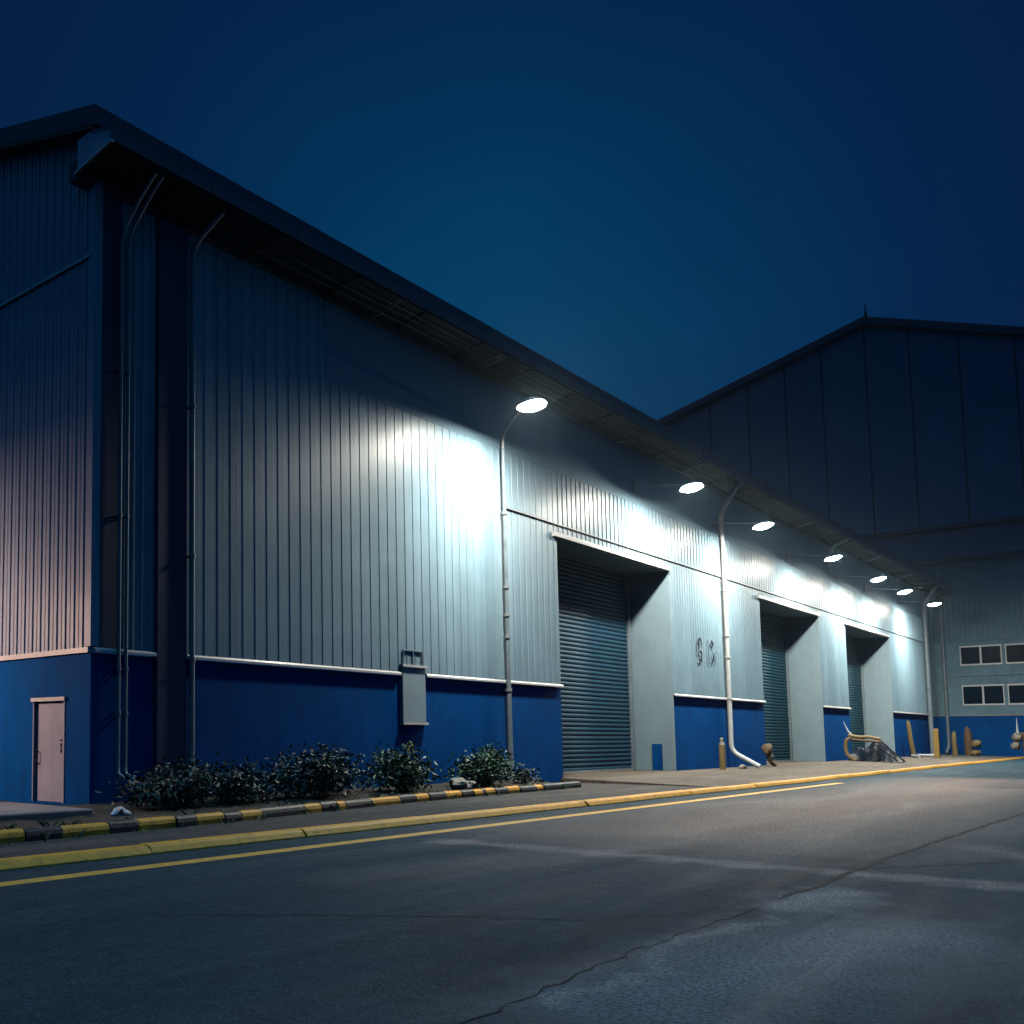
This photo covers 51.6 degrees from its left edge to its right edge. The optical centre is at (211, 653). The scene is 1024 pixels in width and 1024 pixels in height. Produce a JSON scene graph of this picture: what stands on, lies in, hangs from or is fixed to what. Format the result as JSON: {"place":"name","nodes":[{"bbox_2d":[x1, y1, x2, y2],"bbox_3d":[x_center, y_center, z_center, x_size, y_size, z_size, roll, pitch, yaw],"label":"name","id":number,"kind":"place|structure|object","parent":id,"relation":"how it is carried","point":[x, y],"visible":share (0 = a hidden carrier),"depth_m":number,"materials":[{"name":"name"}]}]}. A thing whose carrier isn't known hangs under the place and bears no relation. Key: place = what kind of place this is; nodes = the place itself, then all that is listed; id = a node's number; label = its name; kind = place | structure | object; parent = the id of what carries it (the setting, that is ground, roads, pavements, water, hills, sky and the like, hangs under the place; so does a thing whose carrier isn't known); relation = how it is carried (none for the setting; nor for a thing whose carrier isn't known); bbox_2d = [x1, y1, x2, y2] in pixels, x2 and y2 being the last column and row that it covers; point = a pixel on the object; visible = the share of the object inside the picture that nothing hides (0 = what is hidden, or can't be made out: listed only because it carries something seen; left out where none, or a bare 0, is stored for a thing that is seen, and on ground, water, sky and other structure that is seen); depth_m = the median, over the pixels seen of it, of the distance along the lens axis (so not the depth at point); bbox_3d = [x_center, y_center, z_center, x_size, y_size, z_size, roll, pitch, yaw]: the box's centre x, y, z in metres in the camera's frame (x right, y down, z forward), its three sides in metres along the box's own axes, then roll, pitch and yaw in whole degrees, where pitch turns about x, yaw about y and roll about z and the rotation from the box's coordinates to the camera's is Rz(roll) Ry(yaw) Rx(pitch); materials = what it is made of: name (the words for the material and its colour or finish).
{"place":"outdoors","nodes":[
{"label":"outdoors","id":0,"kind":"place"},
{"bbox_2d":[0,801,58,805],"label":"yard ground","id":1,"kind":"structure","parent":0,"point":[29,803],"depth_m":20.91,"materials":[{"name":"grey concrete"}]},
{"bbox_2d":[0,802,92,820],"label":"path","id":2,"kind":"structure","parent":0,"point":[16,811],"depth_m":17.16,"materials":[{"name":"concrete"}]},
{"bbox_2d":[111,806,130,815],"bbox_3d":[-1.652,2.854,17.783,0.299,0.189,0.491,-1,-5,15],"label":"plastic bag","id":3,"kind":"object","parent":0,"point":[120,811],"visible":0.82,"depth_m":17.72,"materials":[{"name":"white plastic"}]},
{"bbox_2d":[0,780,549,829],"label":"planting bed","id":4,"kind":"object","parent":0,"point":[101,813],"visible":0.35,"depth_m":19.68,"materials":[{"name":"soil"}]},
{"bbox_2d":[94,765,193,810],"bbox_3d":[-1.318,2.587,18.944,1.681,0.891,1.631,1,-5,-15],"label":"shrub","id":5,"kind":"object","parent":4,"relation":"on","point":[149,795],"visible":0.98,"depth_m":18.86,"materials":[{"name":"green plant"}]},
{"bbox_2d":[128,751,238,808],"bbox_3d":[-0.656,2.547,19.701,2.036,1.195,2.207,-2,-5,23],"label":"shrub","id":6,"kind":"object","parent":4,"relation":"on","point":[195,786],"visible":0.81,"depth_m":19.52,"materials":[{"name":"green plant"}]},
{"bbox_2d":[194,751,286,805],"bbox_3d":[0.651,2.681,20.988,2.615,1.235,1.988,5,-7,-44],"label":"shrub","id":7,"kind":"object","parent":4,"relation":"on","point":[242,788],"visible":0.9,"depth_m":20.55,"materials":[{"name":"green plant"}]},
{"bbox_2d":[0,780,596,845],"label":"weeds","id":8,"kind":"object","parent":4,"relation":"on","point":[80,834],"visible":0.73,"depth_m":17.96,"materials":[{"name":"green plant"}]},
{"bbox_2d":[254,742,368,798],"bbox_3d":[2.329,2.725,22.816,3.613,1.367,2.321,2,-5,-21],"label":"shrub","id":9,"kind":"object","parent":4,"relation":"on","point":[326,773],"visible":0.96,"depth_m":22.34,"materials":[{"name":"green plant"}]},
{"bbox_2d":[355,740,449,793],"bbox_3d":[4.790,2.894,25.201,3.466,1.360,1.906,5,-7,-44],"label":"shrub","id":10,"kind":"object","parent":4,"relation":"on","point":[404,772],"visible":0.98,"depth_m":24.98,"materials":[{"name":"green plant"}]},
{"bbox_2d":[449,777,467,789],"bbox_3d":[6.513,3.463,26.117,0.460,0.365,0.716,0,-5,-3],"label":"stone","id":11,"kind":"object","parent":4,"relation":"on","point":[458,783],"visible":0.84,"depth_m":25.87,"materials":[{"name":"grey stone"}]},
{"bbox_2d":[466,780,475,788],"bbox_3d":[6.907,3.534,26.526,0.506,0.246,0.311,5,-7,-44],"label":"stone","id":12,"kind":"object","parent":4,"relation":"on","point":[471,784],"visible":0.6,"depth_m":26.43,"materials":[{"name":"white stone"}]},
{"bbox_2d":[438,739,524,786],"bbox_3d":[7.775,3.141,28.182,1.829,1.396,2.942,-3,-6,35],"label":"shrub","id":13,"kind":"object","parent":4,"relation":"on","point":[480,768],"visible":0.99,"depth_m":27.82,"materials":[{"name":"green plant"}]},
{"bbox_2d":[500,397,546,779],"bbox_3d":[9.586,-1.795,29.971,0.956,11.451,3.480,0,-5,5],"label":"lamp post","id":14,"kind":"object","parent":4,"relation":"on","point":[531,404],"visible":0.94,"depth_m":31.36,"materials":[{"name":"metal"}]},
{"bbox_2d":[503,761,545,784],"bbox_3d":[9.312,3.649,29.862,1.806,0.821,1.468,5,-7,-44],"label":"shrub","id":15,"kind":"object","parent":4,"relation":"on","point":[521,777],"visible":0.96,"depth_m":29.70,"materials":[{"name":"green plant"}]},
{"bbox_2d":[0,783,707,857],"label":"pavement","id":16,"kind":"structure","parent":0,"point":[585,791],"depth_m":18.84,"materials":[{"name":"concrete"}]},
{"bbox_2d":[0,781,580,843],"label":"striped kerb","id":17,"kind":"structure","parent":16,"relation":"on","point":[91,829],"depth_m":18.00,"materials":[{"name":"yellow paint"}]},
{"bbox_2d":[0,759,1023,1023],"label":"road","id":18,"kind":"structure","parent":0,"point":[298,937],"depth_m":8.64,"materials":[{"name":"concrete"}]},
{"bbox_2d":[154,914,596,920],"bbox_3d":[1.356,2.352,8.837,4.098,0.001,0.159,0,-5,4],"label":"road crack","id":19,"kind":"object","parent":18,"relation":"on","point":[373,915],"visible":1,"depth_m":8.91,"materials":[{"name":"black asphalt"}]},
{"bbox_2d":[0,783,840,886],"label":"road line","id":20,"kind":"object","parent":18,"relation":"on","point":[32,880],"visible":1,"depth_m":14.46,"materials":[{"name":"yellow paint"}]},
{"bbox_2d":[457,907,758,1023],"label":"road crack","id":21,"kind":"object","parent":18,"relation":"on","point":[500,1009],"visible":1,"depth_m":6.55,"materials":[{"name":"black asphalt"}]},
{"bbox_2d":[778,813,1023,898],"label":"road crack","id":22,"kind":"object","parent":18,"relation":"on","point":[852,871],"visible":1,"depth_m":12.81,"materials":[{"name":"black asphalt"}]},
{"bbox_2d":[857,861,1023,868],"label":"road crack","id":23,"kind":"object","parent":18,"relation":"on","point":[954,864],"visible":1,"depth_m":12.51,"materials":[{"name":"black asphalt"}]},
{"bbox_2d":[0,0,1023,713],"label":"sky","id":24,"kind":"structure","parent":0,"point":[664,203],"materials":[{"name":"blue"}]},
{"bbox_2d":[761,744,776,765],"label":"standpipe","id":25,"kind":"object","parent":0,"point":[766,749],"visible":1,"depth_m":47.60,"materials":[{"name":"metal"}]},
{"bbox_2d":[561,754,1018,786],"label":"apron","id":26,"kind":"object","parent":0,"point":[768,772],"visible":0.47,"depth_m":40.14,"materials":[{"name":"concrete"}]},
{"bbox_2d":[719,738,725,769],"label":"bollard","id":27,"kind":"object","parent":26,"relation":"on","point":[722,759],"visible":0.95,"depth_m":42.63,"materials":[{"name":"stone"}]},
{"bbox_2d":[843,723,906,761],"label":"scrap heap","id":28,"kind":"object","parent":26,"relation":"on","point":[877,749],"visible":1,"depth_m":57.91,"materials":[{"name":"black plastic"}]},
{"bbox_2d":[906,721,921,756],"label":"post","id":29,"kind":"object","parent":26,"relation":"on","point":[910,740],"visible":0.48,"depth_m":70.49,"materials":[{"name":"yellow plastic"}]},
{"bbox_2d":[919,754,933,756],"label":"pipe offcut","id":30,"kind":"object","parent":26,"relation":"on","point":[930,755],"visible":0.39,"depth_m":71.43,"materials":[{"name":"white plastic"}]},
{"bbox_2d":[933,729,940,757],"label":"bollard","id":31,"kind":"object","parent":26,"relation":"on","point":[936,742],"visible":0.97,"depth_m":68.91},
{"bbox_2d":[1010,718,1023,753],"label":"valve stand","id":32,"kind":"object","parent":26,"relation":"on","point":[1017,737],"visible":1,"depth_m":75.03,"materials":[{"name":"metal"}]},
{"bbox_2d":[657,304,1023,756],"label":"gabled hall","id":33,"kind":"structure","parent":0,"point":[903,439],"depth_m":83.19,"materials":[{"name":"black metal"}]},
{"bbox_2d":[959,644,1002,665],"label":"window","id":34,"kind":"structure","parent":33,"relation":"in","point":[977,654],"depth_m":79.81,"materials":[{"name":"black glass"}]},
{"bbox_2d":[962,684,1004,705],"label":"window","id":35,"kind":"structure","parent":33,"relation":"in","point":[990,694],"depth_m":79.55,"materials":[{"name":"black glass"}]},
{"bbox_2d":[1004,643,1023,663],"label":"window","id":36,"kind":"structure","parent":33,"relation":"in","point":[1014,652],"depth_m":78.34,"materials":[{"name":"black glass"}]},
{"bbox_2d":[1007,683,1023,704],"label":"window","id":37,"kind":"structure","parent":33,"relation":"in","point":[1015,691],"depth_m":78.13,"materials":[{"name":"black glass"}]},
{"bbox_2d":[951,731,957,754],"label":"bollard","id":38,"kind":"object","parent":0,"point":[954,745],"visible":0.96,"depth_m":77.85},
{"bbox_2d":[964,726,981,755],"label":"stump","id":39,"kind":"object","parent":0,"point":[970,743],"visible":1,"depth_m":77.28,"materials":[{"name":"wood"}]},
{"label":"ground","id":40,"kind":"structure","parent":0,"visible":0},
{"bbox_2d":[0,104,951,808],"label":"warehouse","id":41,"kind":"structure","parent":40,"relation":"on","point":[242,428],"depth_m":25.76,"materials":[{"name":"paint"}]},
{"bbox_2d":[31,696,66,802],"bbox_3d":[-3.411,2.022,20.793,0.200,2.190,1.220,5,-7,-44],"label":"side door","id":42,"kind":"structure","parent":41,"relation":"in","point":[48,749],"depth_m":20.86,"materials":[{"name":"paint"}]},
{"bbox_2d":[634,481,703,492],"bbox_3d":[17.895,-6.609,38.699,1.120,0.779,2.577,5,-7,-44],"label":"wall lamp","id":43,"kind":"object","parent":41,"relation":"attached to","point":[690,487],"visible":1,"depth_m":37.98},
{"bbox_2d":[710,519,773,529],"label":"wall lamp","id":44,"kind":"object","parent":41,"relation":"attached to","point":[762,525],"visible":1,"depth_m":43.95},
{"bbox_2d":[786,551,841,560],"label":"wall lamp","id":45,"kind":"object","parent":41,"relation":"attached to","point":[833,557],"visible":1,"depth_m":51.94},
{"bbox_2d":[835,573,886,581],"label":"wall lamp","id":46,"kind":"object","parent":41,"relation":"attached to","point":[877,578],"visible":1,"depth_m":58.73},
{"bbox_2d":[865,585,911,593],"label":"wall lamp","id":47,"kind":"object","parent":41,"relation":"attached to","point":[904,591],"visible":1,"depth_m":63.75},
{"bbox_2d":[897,598,941,605],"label":"wall lamp","id":48,"kind":"object","parent":41,"relation":"attached to","point":[934,604],"visible":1,"depth_m":70.41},
{"bbox_2d":[0,756,1023,870],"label":"kerb","id":49,"kind":"structure","parent":40,"relation":"on","point":[43,860],"depth_m":16.73,"materials":[{"name":"yellow paint"}]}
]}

